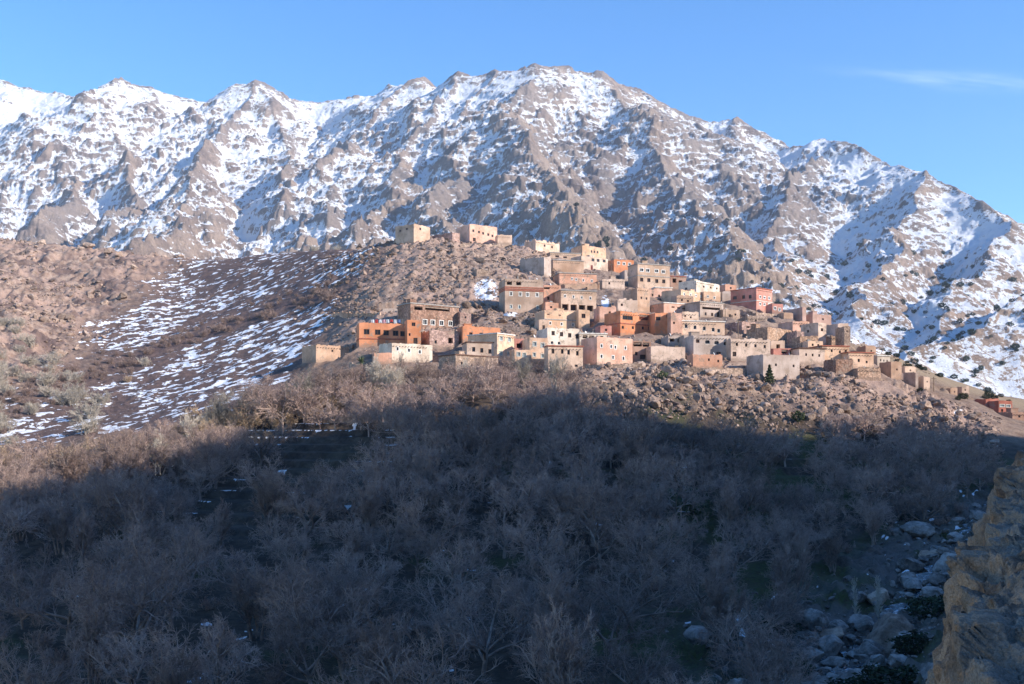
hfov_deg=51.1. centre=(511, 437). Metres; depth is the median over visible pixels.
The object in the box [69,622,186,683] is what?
bare tree
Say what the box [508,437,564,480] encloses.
bare tree
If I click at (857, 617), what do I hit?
boulder
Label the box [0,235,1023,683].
ground
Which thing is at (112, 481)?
bare tree
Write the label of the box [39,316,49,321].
boulder
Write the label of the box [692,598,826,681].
bare tree
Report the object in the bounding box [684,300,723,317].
house
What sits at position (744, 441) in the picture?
bare tree
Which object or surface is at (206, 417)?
bare tree
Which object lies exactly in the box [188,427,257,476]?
bare tree
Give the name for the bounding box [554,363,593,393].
bare tree
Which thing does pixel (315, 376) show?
bare tree
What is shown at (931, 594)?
boulder
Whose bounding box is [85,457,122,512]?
bare tree
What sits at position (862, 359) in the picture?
house
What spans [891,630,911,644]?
boulder
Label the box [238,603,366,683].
bare tree
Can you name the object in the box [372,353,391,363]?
outbuilding
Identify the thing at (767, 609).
bare tree
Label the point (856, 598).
poplar tree
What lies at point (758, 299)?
house
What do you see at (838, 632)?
boulder
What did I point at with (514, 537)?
bare tree
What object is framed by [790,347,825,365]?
house
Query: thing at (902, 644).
green bush
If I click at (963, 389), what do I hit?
hut
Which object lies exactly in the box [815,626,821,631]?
boulder
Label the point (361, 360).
palm tree
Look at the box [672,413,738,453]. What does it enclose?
bare tree
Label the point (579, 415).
bare tree
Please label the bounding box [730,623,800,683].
bare tree
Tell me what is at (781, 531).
bare tree
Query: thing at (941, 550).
boulder
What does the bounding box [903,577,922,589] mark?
boulder
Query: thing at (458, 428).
bare tree
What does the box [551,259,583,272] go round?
house
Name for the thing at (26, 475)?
bare tree
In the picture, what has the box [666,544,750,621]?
bare tree
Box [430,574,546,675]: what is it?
bare tree
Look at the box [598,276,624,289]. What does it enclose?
house
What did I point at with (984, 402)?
shed
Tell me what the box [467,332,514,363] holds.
house
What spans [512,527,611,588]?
bare tree
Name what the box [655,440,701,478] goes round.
bare tree
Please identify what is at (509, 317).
stone wall
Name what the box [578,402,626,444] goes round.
bare tree
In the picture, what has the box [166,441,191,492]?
bare tree
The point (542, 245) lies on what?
house
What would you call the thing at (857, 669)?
boulder
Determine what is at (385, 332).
window
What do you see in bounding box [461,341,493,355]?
house
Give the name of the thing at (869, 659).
boulder
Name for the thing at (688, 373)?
boulder
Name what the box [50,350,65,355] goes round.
boulder
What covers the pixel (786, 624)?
green bush
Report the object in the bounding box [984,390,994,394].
green bush
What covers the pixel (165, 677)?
bare tree
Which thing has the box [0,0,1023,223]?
sky
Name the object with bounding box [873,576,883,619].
poplar tree
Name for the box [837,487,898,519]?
bare tree
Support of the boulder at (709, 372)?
on the ground
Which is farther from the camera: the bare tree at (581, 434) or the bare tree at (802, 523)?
the bare tree at (581, 434)
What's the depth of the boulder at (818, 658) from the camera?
115.27 m
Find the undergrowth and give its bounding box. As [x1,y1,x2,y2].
[0,402,969,682]
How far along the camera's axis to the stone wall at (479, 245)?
429.61 m
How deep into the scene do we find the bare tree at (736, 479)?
172.96 m
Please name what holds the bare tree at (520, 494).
on the ground
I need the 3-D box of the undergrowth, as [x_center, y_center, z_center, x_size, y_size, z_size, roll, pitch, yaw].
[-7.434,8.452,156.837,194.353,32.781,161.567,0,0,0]
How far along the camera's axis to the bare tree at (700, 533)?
149.62 m
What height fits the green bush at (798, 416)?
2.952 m
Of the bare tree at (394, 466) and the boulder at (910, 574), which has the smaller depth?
the boulder at (910, 574)
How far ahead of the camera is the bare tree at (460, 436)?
179.62 m
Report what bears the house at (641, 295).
on the ground
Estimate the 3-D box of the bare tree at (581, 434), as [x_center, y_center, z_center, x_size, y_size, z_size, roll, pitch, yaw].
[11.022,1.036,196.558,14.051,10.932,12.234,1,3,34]
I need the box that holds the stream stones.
[659,501,986,683]
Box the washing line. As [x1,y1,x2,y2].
[370,319,400,322]
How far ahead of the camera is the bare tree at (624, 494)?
153.43 m
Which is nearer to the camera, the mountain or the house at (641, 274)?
the house at (641, 274)
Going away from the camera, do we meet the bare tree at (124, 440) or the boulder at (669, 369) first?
the bare tree at (124, 440)
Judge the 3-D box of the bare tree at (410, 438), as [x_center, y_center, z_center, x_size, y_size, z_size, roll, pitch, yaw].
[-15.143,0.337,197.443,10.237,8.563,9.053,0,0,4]
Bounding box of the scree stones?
[571,352,1001,459]
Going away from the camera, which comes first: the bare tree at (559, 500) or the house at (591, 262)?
the bare tree at (559, 500)
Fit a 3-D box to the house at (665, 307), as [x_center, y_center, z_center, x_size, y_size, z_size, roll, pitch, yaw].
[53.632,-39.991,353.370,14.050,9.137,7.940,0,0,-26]
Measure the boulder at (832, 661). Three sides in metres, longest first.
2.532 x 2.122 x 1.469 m
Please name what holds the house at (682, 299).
on the ground
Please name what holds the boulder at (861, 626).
on the ground
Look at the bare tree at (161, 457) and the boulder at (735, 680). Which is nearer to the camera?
the boulder at (735, 680)
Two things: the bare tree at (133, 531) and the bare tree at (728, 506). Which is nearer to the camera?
the bare tree at (133, 531)
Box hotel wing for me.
[647,313,666,335]
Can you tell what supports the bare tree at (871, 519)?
on the ground
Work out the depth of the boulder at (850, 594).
136.79 m
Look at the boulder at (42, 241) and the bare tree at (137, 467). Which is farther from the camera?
the boulder at (42, 241)
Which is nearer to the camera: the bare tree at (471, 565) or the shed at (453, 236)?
the bare tree at (471, 565)
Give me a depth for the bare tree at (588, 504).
149.42 m
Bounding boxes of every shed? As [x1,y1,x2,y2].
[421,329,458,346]
[431,232,459,242]
[495,234,511,244]
[542,301,558,310]
[595,325,611,335]
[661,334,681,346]
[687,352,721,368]
[770,348,791,354]
[824,357,852,375]
[853,366,880,380]
[975,398,998,407]
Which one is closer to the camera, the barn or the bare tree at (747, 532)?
the bare tree at (747, 532)
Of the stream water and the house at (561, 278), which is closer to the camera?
the stream water
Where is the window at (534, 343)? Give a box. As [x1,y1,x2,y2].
[532,341,536,346]
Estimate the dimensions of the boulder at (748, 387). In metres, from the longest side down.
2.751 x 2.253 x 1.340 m
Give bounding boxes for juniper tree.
[872,319,881,324]
[901,345,909,349]
[910,358,918,363]
[925,290,932,295]
[937,302,945,307]
[963,355,970,360]
[967,328,976,334]
[1007,277,1016,281]
[1010,343,1019,348]
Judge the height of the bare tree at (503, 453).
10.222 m
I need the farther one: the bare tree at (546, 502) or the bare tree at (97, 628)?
the bare tree at (546, 502)
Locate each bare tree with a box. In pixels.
[0,449,43,483]
[0,460,34,497]
[0,462,58,502]
[0,480,42,542]
[0,494,32,537]
[0,497,53,553]
[0,529,14,585]
[0,548,141,644]
[0,559,60,629]
[0,618,20,645]
[0,626,93,683]
[1,453,44,474]
[1,458,32,500]
[1,465,80,520]
[4,538,104,609]
[5,468,66,500]
[6,484,54,528]
[28,496,79,554]
[29,468,113,526]
[30,495,88,539]
[34,447,73,481]
[36,472,103,511]
[38,566,180,652]
[46,442,87,501]
[52,442,122,482]
[60,463,143,528]
[61,553,212,669]
[63,591,123,683]
[67,506,98,567]
[67,532,193,618]
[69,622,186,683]
[70,474,165,537]
[75,424,164,478]
[76,446,109,474]
[76,499,128,541]
[77,537,151,589]
[84,471,164,532]
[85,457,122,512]
[87,516,159,568]
[95,510,170,555]
[99,608,265,683]
[102,471,176,526]
[105,443,148,491]
[107,420,174,463]
[109,447,153,480]
[114,526,228,631]
[123,484,205,539]
[124,496,182,554]
[130,462,178,495]
[145,640,210,683]
[146,428,177,474]
[148,440,187,476]
[151,478,200,520]
[155,419,226,472]
[157,533,222,576]
[158,524,216,572]
[164,431,229,472]
[164,507,232,546]
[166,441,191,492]
[170,422,207,457]
[178,453,228,499]
[179,410,201,447]
[186,434,256,488]
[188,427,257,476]
[191,457,226,486]
[192,543,266,599]
[199,402,224,426]
[199,614,240,683]
[204,390,236,426]
[204,417,246,450]
[210,498,234,546]
[214,545,308,617]
[218,560,282,640]
[223,380,287,429]
[229,372,318,434]
[231,452,283,497]
[236,414,299,467]
[237,388,256,424]
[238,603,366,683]
[243,508,327,559]
[244,469,290,536]
[253,554,383,650]
[253,561,422,679]
[259,527,331,572]
[273,466,350,546]
[281,461,367,525]
[283,366,318,416]
[287,544,369,633]
[288,563,420,658]
[291,362,340,394]
[299,459,368,515]
[305,540,371,591]
[308,620,506,683]
[311,363,372,400]
[316,452,391,513]
[317,476,386,528]
[317,512,387,549]
[328,538,404,616]
[332,358,381,386]
[340,611,422,683]
[341,521,369,574]
[344,462,440,524]
[347,431,427,499]
[349,478,385,543]
[359,353,390,394]
[359,515,413,563]
[364,430,406,464]
[367,401,425,434]
[369,401,430,444]
[369,457,411,517]
[380,364,406,401]
[383,495,484,562]
[385,522,453,576]
[389,353,429,393]
[391,411,453,449]
[395,423,454,463]
[395,442,430,473]
[395,505,416,551]
[400,395,460,442]
[400,446,448,508]
[400,562,492,650]
[404,436,470,490]
[405,416,454,448]
[406,362,456,392]
[411,458,496,520]
[411,484,479,534]
[418,532,499,605]
[419,521,497,590]
[423,408,491,462]
[425,357,468,388]
[430,416,512,481]
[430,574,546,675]
[439,409,486,448]
[453,445,522,501]
[454,357,475,391]
[455,424,505,467]
[467,353,513,387]
[467,435,536,490]
[471,570,539,627]
[474,471,531,516]
[475,407,502,448]
[475,494,543,558]
[484,451,556,491]
[487,466,559,526]
[493,359,519,383]
[495,415,517,460]
[497,552,595,638]
[498,501,576,578]
[500,467,549,513]
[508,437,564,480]
[509,353,534,389]
[510,593,599,683]
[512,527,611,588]
[517,475,607,534]
[520,406,577,457]
[524,467,590,522]
[525,469,574,509]
[525,569,583,649]
[529,357,553,382]
[530,427,587,470]
[535,414,601,468]
[540,402,600,450]
[541,466,645,546]
[542,572,677,665]
[543,351,567,387]
[553,438,613,480]
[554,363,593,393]
[556,459,613,488]
[560,501,639,566]
[561,472,642,535]
[563,414,622,459]
[569,436,623,476]
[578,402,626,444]
[581,550,697,635]
[585,431,632,468]
[595,478,676,546]
[595,527,690,597]
[600,417,663,461]
[604,506,706,584]
[611,414,661,446]
[611,421,657,476]
[611,516,670,563]
[612,435,651,489]
[614,419,669,462]
[614,450,679,494]
[623,404,653,442]
[626,411,698,457]
[636,446,732,511]
[637,461,708,522]
[639,487,675,535]
[645,662,724,683]
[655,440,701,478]
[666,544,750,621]
[668,510,709,552]
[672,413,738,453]
[690,418,770,467]
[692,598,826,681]
[696,575,756,652]
[698,538,738,602]
[705,470,775,531]
[706,466,750,495]
[708,514,782,580]
[709,465,767,518]
[710,577,809,647]
[712,476,743,541]
[717,517,768,556]
[726,648,828,683]
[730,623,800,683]
[732,511,776,544]
[747,591,813,632]
[760,499,813,537]
[761,509,832,565]
[763,543,822,607]
[775,514,811,549]
[778,529,816,582]
[782,483,843,527]
[790,492,856,534]
[793,456,855,501]
[798,472,839,513]
[800,518,830,553]
[804,452,855,483]
[818,523,847,573]
[833,463,866,484]
[837,437,895,479]
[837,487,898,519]
[840,461,900,509]
[843,466,893,503]
[844,496,899,535]
[857,459,921,505]
[860,503,882,545]
[878,464,898,496]
[882,490,922,520]
[892,478,967,522]
[896,472,958,515]
[906,467,972,508]
[942,458,993,497]
[957,452,1006,485]
[959,462,996,490]
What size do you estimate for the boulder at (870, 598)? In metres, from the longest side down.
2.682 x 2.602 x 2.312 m
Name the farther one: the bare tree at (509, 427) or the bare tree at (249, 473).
the bare tree at (509, 427)
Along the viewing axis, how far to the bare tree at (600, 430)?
201.68 m
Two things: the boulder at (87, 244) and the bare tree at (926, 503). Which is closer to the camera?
the bare tree at (926, 503)
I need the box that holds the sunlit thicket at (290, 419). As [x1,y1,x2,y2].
[0,366,408,487]
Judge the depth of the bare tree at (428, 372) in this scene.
238.95 m
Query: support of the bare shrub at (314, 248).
on the ground
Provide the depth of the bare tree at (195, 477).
179.69 m
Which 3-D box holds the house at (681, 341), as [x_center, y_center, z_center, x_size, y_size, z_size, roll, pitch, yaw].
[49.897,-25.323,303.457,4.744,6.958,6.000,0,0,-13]
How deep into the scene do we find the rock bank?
21.68 m
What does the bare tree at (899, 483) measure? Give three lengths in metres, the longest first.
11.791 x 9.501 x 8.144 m
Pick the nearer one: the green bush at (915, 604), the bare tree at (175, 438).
the green bush at (915, 604)
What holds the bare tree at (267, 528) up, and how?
on the ground
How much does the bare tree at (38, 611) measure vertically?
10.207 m
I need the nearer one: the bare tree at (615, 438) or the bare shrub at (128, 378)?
the bare tree at (615, 438)
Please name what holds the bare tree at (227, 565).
on the ground
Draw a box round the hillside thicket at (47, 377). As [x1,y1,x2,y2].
[0,316,112,447]
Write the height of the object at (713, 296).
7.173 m
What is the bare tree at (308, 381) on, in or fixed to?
on the ground
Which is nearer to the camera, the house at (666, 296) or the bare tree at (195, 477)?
the bare tree at (195, 477)
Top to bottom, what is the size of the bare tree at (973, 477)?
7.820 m
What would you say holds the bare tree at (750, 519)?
on the ground
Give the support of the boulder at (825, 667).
on the ground
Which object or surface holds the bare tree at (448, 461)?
on the ground
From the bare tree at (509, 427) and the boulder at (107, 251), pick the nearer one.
the bare tree at (509, 427)
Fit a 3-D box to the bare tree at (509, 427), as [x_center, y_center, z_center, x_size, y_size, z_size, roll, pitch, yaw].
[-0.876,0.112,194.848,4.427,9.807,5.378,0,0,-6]
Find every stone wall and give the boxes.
[312,412,377,422]
[332,311,380,317]
[349,362,437,372]
[460,243,507,247]
[503,316,534,320]
[503,326,530,332]
[585,363,641,369]
[687,366,744,376]
[737,309,774,316]
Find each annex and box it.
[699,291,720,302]
[770,340,784,348]
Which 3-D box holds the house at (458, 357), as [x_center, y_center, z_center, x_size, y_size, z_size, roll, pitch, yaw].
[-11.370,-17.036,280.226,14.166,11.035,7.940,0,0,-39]
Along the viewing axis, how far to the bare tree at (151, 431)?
207.38 m
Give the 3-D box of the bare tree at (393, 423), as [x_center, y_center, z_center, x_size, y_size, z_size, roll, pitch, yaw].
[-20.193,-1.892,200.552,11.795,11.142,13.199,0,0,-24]
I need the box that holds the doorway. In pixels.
[425,308,446,310]
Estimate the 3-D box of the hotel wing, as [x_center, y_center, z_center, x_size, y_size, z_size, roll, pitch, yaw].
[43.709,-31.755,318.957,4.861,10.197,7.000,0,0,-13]
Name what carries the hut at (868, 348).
on the ground
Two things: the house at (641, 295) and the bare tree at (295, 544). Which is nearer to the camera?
the bare tree at (295, 544)
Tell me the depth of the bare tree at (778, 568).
127.78 m
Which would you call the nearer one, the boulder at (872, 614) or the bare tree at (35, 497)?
the boulder at (872, 614)
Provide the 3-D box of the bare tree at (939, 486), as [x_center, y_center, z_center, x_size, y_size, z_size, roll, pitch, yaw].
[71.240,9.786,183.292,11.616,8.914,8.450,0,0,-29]
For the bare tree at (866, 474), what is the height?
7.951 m
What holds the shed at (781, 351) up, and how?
on the ground
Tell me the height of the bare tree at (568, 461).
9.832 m
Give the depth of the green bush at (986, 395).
323.68 m
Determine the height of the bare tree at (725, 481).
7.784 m
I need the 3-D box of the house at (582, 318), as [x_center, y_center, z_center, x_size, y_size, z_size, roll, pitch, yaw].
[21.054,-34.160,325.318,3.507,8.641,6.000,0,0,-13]
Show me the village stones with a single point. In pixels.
(535, 377)
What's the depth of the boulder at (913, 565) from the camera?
153.54 m
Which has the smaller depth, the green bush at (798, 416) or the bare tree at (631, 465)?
the bare tree at (631, 465)
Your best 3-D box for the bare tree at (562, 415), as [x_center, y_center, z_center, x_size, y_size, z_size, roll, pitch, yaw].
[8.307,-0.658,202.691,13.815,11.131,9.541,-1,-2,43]
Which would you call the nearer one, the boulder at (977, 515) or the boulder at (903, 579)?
the boulder at (903, 579)
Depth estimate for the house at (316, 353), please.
300.27 m
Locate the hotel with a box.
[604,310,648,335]
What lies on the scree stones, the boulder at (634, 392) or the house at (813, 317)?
the boulder at (634, 392)
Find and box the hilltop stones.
[320,236,596,354]
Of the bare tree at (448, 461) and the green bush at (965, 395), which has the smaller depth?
the bare tree at (448, 461)
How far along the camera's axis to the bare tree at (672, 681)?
78.19 m
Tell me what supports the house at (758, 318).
on the ground
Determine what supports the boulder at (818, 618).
on the ground
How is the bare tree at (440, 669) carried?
on the ground
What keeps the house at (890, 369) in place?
on the ground
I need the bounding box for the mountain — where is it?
[0,63,1023,398]
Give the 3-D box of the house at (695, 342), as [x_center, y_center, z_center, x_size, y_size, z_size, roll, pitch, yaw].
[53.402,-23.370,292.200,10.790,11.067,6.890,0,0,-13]
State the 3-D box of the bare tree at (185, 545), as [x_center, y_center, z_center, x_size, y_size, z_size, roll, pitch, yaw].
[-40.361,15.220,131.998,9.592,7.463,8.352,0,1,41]
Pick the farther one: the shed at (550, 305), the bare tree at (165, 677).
the shed at (550, 305)
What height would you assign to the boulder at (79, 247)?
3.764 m
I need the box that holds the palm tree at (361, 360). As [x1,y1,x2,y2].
[356,356,366,371]
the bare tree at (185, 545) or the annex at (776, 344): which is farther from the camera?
the annex at (776, 344)
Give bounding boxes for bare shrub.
[49,387,85,404]
[122,374,133,381]
[137,356,151,365]
[309,244,319,250]
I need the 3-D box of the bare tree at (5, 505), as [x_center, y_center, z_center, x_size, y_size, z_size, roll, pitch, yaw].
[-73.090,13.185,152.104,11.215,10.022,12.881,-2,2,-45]
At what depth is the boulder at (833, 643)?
117.43 m
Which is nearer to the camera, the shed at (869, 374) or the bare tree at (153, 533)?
the bare tree at (153, 533)
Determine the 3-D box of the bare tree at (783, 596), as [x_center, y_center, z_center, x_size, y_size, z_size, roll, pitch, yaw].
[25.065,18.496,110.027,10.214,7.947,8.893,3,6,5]
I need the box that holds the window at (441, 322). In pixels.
[439,320,443,325]
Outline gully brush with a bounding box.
[0,274,337,433]
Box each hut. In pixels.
[473,268,489,276]
[857,345,875,354]
[903,372,917,386]
[918,376,929,390]
[946,387,956,394]
[956,386,968,394]
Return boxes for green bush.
[657,370,667,378]
[682,495,707,514]
[759,617,803,637]
[784,657,815,676]
[791,410,805,421]
[822,677,858,683]
[847,661,918,683]
[885,629,932,657]
[895,514,919,521]
[903,594,944,619]
[958,393,968,398]
[981,394,989,398]
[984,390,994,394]
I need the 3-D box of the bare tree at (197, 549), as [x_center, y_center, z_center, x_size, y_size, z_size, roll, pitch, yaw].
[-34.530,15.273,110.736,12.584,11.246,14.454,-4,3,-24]
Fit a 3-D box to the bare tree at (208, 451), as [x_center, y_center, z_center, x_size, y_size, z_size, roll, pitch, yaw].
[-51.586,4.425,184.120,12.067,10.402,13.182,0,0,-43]
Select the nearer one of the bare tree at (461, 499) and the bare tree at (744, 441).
the bare tree at (461, 499)
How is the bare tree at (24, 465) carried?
on the ground
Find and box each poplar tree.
[851,577,861,613]
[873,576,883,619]
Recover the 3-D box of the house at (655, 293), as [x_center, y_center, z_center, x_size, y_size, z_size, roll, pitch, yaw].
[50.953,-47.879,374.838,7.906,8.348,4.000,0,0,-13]
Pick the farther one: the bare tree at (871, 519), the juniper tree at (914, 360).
the juniper tree at (914, 360)
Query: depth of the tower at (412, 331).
298.54 m
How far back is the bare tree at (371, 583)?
99.43 m
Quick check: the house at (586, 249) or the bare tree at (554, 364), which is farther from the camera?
the house at (586, 249)
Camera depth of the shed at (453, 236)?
436.03 m
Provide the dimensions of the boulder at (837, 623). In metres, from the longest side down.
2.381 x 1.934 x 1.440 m
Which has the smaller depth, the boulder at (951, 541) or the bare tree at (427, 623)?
the bare tree at (427, 623)
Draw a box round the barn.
[787,330,803,346]
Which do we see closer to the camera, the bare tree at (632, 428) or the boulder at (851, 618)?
the boulder at (851, 618)
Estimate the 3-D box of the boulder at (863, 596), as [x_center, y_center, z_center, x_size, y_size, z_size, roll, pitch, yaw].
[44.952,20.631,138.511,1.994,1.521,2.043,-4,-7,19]
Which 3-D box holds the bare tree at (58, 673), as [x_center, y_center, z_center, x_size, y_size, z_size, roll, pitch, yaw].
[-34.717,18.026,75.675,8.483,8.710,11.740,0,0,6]
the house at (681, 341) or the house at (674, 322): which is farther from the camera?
the house at (674, 322)
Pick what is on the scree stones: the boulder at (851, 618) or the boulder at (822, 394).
the boulder at (822, 394)
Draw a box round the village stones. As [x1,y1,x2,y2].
[353,244,932,415]
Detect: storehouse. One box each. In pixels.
[458,312,470,323]
[520,256,550,276]
[595,281,601,289]
[721,291,730,302]
[777,312,792,318]
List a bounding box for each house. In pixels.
[302,344,348,363]
[356,322,404,347]
[379,343,431,362]
[381,308,396,312]
[395,222,429,244]
[397,299,459,329]
[438,351,497,375]
[456,224,496,244]
[457,324,499,343]
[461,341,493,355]
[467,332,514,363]
[499,276,543,313]
[509,349,531,368]
[514,337,523,349]
[522,335,547,363]
[524,239,558,252]
[534,308,575,328]
[534,319,547,329]
[536,327,578,345]
[543,284,560,302]
[543,345,583,371]
[546,252,581,259]
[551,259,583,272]
[552,272,596,284]
[554,289,596,311]
[561,283,597,289]
[571,244,605,258]
[571,255,607,270]
[574,310,589,327]
[578,331,607,344]
[581,335,632,364]
[594,306,615,322]
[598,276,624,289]
[608,259,633,272]
[614,298,637,312]
[623,286,649,312]
[627,261,670,288]
[633,339,650,361]
[646,346,684,362]
[650,288,668,297]
[650,302,685,312]
[651,287,672,290]
[661,289,701,301]
[667,311,681,335]
[670,276,686,289]
[671,295,693,304]
[677,335,687,346]
[679,279,719,291]
[680,311,698,321]
[682,320,725,335]
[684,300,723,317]
[684,331,730,357]
[720,284,735,291]
[720,309,739,319]
[725,320,755,333]
[726,338,769,360]
[730,287,772,312]
[739,315,766,321]
[746,324,791,340]
[747,353,799,379]
[778,319,808,331]
[783,307,805,321]
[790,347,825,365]
[792,336,817,347]
[801,323,825,344]
[802,339,822,347]
[806,311,830,324]
[808,345,849,359]
[826,323,848,335]
[826,335,834,344]
[841,352,874,368]
[874,355,890,365]
[879,361,901,379]
[902,366,915,372]
[989,400,1011,412]
[998,408,1023,420]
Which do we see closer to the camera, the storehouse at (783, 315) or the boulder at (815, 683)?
the boulder at (815, 683)
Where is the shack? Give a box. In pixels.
[620,270,627,280]
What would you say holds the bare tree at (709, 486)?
on the ground
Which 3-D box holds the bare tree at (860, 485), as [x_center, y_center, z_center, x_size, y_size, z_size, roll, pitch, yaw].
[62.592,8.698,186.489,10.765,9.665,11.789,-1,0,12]
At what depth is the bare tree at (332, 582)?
102.71 m
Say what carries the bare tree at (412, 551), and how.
on the ground
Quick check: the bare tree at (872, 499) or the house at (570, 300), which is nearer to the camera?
the bare tree at (872, 499)
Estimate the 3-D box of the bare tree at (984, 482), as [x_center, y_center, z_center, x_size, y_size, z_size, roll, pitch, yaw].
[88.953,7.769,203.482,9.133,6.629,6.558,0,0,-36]
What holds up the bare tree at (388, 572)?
on the ground
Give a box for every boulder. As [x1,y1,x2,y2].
[8,317,25,326]
[38,239,45,244]
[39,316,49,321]
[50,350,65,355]
[76,244,84,249]
[82,242,94,247]
[100,300,108,304]
[104,249,110,253]
[117,292,126,299]
[173,254,184,257]
[625,388,636,396]
[647,400,660,408]
[662,366,673,373]
[666,372,679,378]
[676,376,693,383]
[678,394,685,400]
[683,370,693,375]
[683,625,710,644]
[704,369,715,374]
[727,678,750,683]
[741,385,752,389]
[755,406,762,411]
[760,382,771,390]
[789,386,799,395]
[799,608,829,629]
[802,681,827,683]
[803,646,823,662]
[804,412,815,419]
[812,676,835,682]
[813,666,831,672]
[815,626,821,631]
[817,391,826,397]
[817,634,842,656]
[819,626,843,638]
[820,656,844,667]
[826,672,838,680]
[828,620,848,631]
[833,408,843,414]
[835,670,865,682]
[845,634,855,640]
[847,590,860,600]
[847,615,872,630]
[847,650,859,657]
[848,614,864,623]
[852,668,867,677]
[853,654,868,662]
[854,618,873,633]
[857,591,866,602]
[857,641,879,654]
[859,613,914,657]
[861,655,886,669]
[862,639,884,650]
[866,587,889,604]
[868,612,880,618]
[872,654,885,664]
[881,609,894,612]
[888,654,906,667]
[890,527,902,533]
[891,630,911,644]
[898,557,925,572]
[898,571,916,580]
[900,521,935,538]
[900,576,920,588]
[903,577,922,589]
[904,592,913,598]
[918,549,938,556]
[919,400,932,409]
[920,662,932,682]
[921,580,928,586]
[921,586,943,598]
[927,572,945,586]
[927,592,939,602]
[932,552,956,572]
[936,546,950,554]
[945,539,955,544]
[947,531,963,538]
[951,517,964,523]
[969,510,985,520]
[972,502,980,507]
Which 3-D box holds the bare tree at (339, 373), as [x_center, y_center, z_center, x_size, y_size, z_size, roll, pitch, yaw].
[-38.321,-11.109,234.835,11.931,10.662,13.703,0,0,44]
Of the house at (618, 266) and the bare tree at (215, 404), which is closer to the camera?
the bare tree at (215, 404)
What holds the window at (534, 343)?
in the house at (535, 345)
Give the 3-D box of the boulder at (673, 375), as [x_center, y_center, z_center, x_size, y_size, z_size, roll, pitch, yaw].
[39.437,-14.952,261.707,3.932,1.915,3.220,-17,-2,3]
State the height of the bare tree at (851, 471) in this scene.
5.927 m
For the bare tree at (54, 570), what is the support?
on the ground
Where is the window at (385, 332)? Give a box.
[383,330,388,334]
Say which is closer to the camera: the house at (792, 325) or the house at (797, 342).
the house at (797, 342)
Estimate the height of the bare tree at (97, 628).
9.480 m
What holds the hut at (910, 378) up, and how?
on the ground
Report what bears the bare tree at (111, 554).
on the ground
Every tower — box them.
[404,320,420,344]
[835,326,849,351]
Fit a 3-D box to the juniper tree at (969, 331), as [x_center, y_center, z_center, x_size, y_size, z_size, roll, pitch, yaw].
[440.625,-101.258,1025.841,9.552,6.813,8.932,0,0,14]
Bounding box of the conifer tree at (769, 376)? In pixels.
[763,364,775,383]
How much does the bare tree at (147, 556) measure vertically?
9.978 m
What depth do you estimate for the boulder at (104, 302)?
451.67 m
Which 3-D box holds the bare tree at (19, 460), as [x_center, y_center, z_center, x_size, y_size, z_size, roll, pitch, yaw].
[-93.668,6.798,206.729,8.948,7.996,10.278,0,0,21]
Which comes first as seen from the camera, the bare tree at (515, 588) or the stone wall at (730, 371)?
the bare tree at (515, 588)
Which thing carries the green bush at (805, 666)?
on the ground
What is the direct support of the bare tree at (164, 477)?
on the ground
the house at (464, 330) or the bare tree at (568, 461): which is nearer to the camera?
the bare tree at (568, 461)
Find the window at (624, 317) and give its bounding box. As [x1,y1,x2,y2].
[623,315,632,319]
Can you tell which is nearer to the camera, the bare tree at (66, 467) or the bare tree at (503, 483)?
the bare tree at (503, 483)
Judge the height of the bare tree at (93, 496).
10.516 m
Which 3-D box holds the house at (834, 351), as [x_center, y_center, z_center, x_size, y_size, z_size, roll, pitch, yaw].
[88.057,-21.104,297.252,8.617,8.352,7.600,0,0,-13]
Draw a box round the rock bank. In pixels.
[926,450,1023,683]
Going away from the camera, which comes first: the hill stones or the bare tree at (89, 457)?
the bare tree at (89, 457)
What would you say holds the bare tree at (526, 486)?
on the ground
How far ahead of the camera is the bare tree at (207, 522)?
146.35 m
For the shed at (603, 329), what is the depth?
311.56 m
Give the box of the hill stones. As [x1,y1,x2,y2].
[0,238,307,392]
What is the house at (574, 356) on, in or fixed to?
on the ground
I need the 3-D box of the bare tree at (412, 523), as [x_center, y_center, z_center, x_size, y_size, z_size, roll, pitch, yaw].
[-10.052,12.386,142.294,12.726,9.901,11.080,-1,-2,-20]
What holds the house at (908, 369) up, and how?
on the ground
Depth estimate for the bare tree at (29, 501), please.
162.07 m
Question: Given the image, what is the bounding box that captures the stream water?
[813,504,985,674]
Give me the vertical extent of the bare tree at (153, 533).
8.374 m
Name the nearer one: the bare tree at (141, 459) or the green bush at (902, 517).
the green bush at (902, 517)
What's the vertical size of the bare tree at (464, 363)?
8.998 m
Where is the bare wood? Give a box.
[1,361,1008,478]
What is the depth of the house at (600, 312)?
325.72 m
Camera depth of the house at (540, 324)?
316.50 m
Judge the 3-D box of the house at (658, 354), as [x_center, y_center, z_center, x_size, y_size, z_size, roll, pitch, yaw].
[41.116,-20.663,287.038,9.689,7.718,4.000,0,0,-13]
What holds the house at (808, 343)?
on the ground
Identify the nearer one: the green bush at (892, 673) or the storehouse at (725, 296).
the green bush at (892, 673)
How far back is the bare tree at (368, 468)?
165.86 m

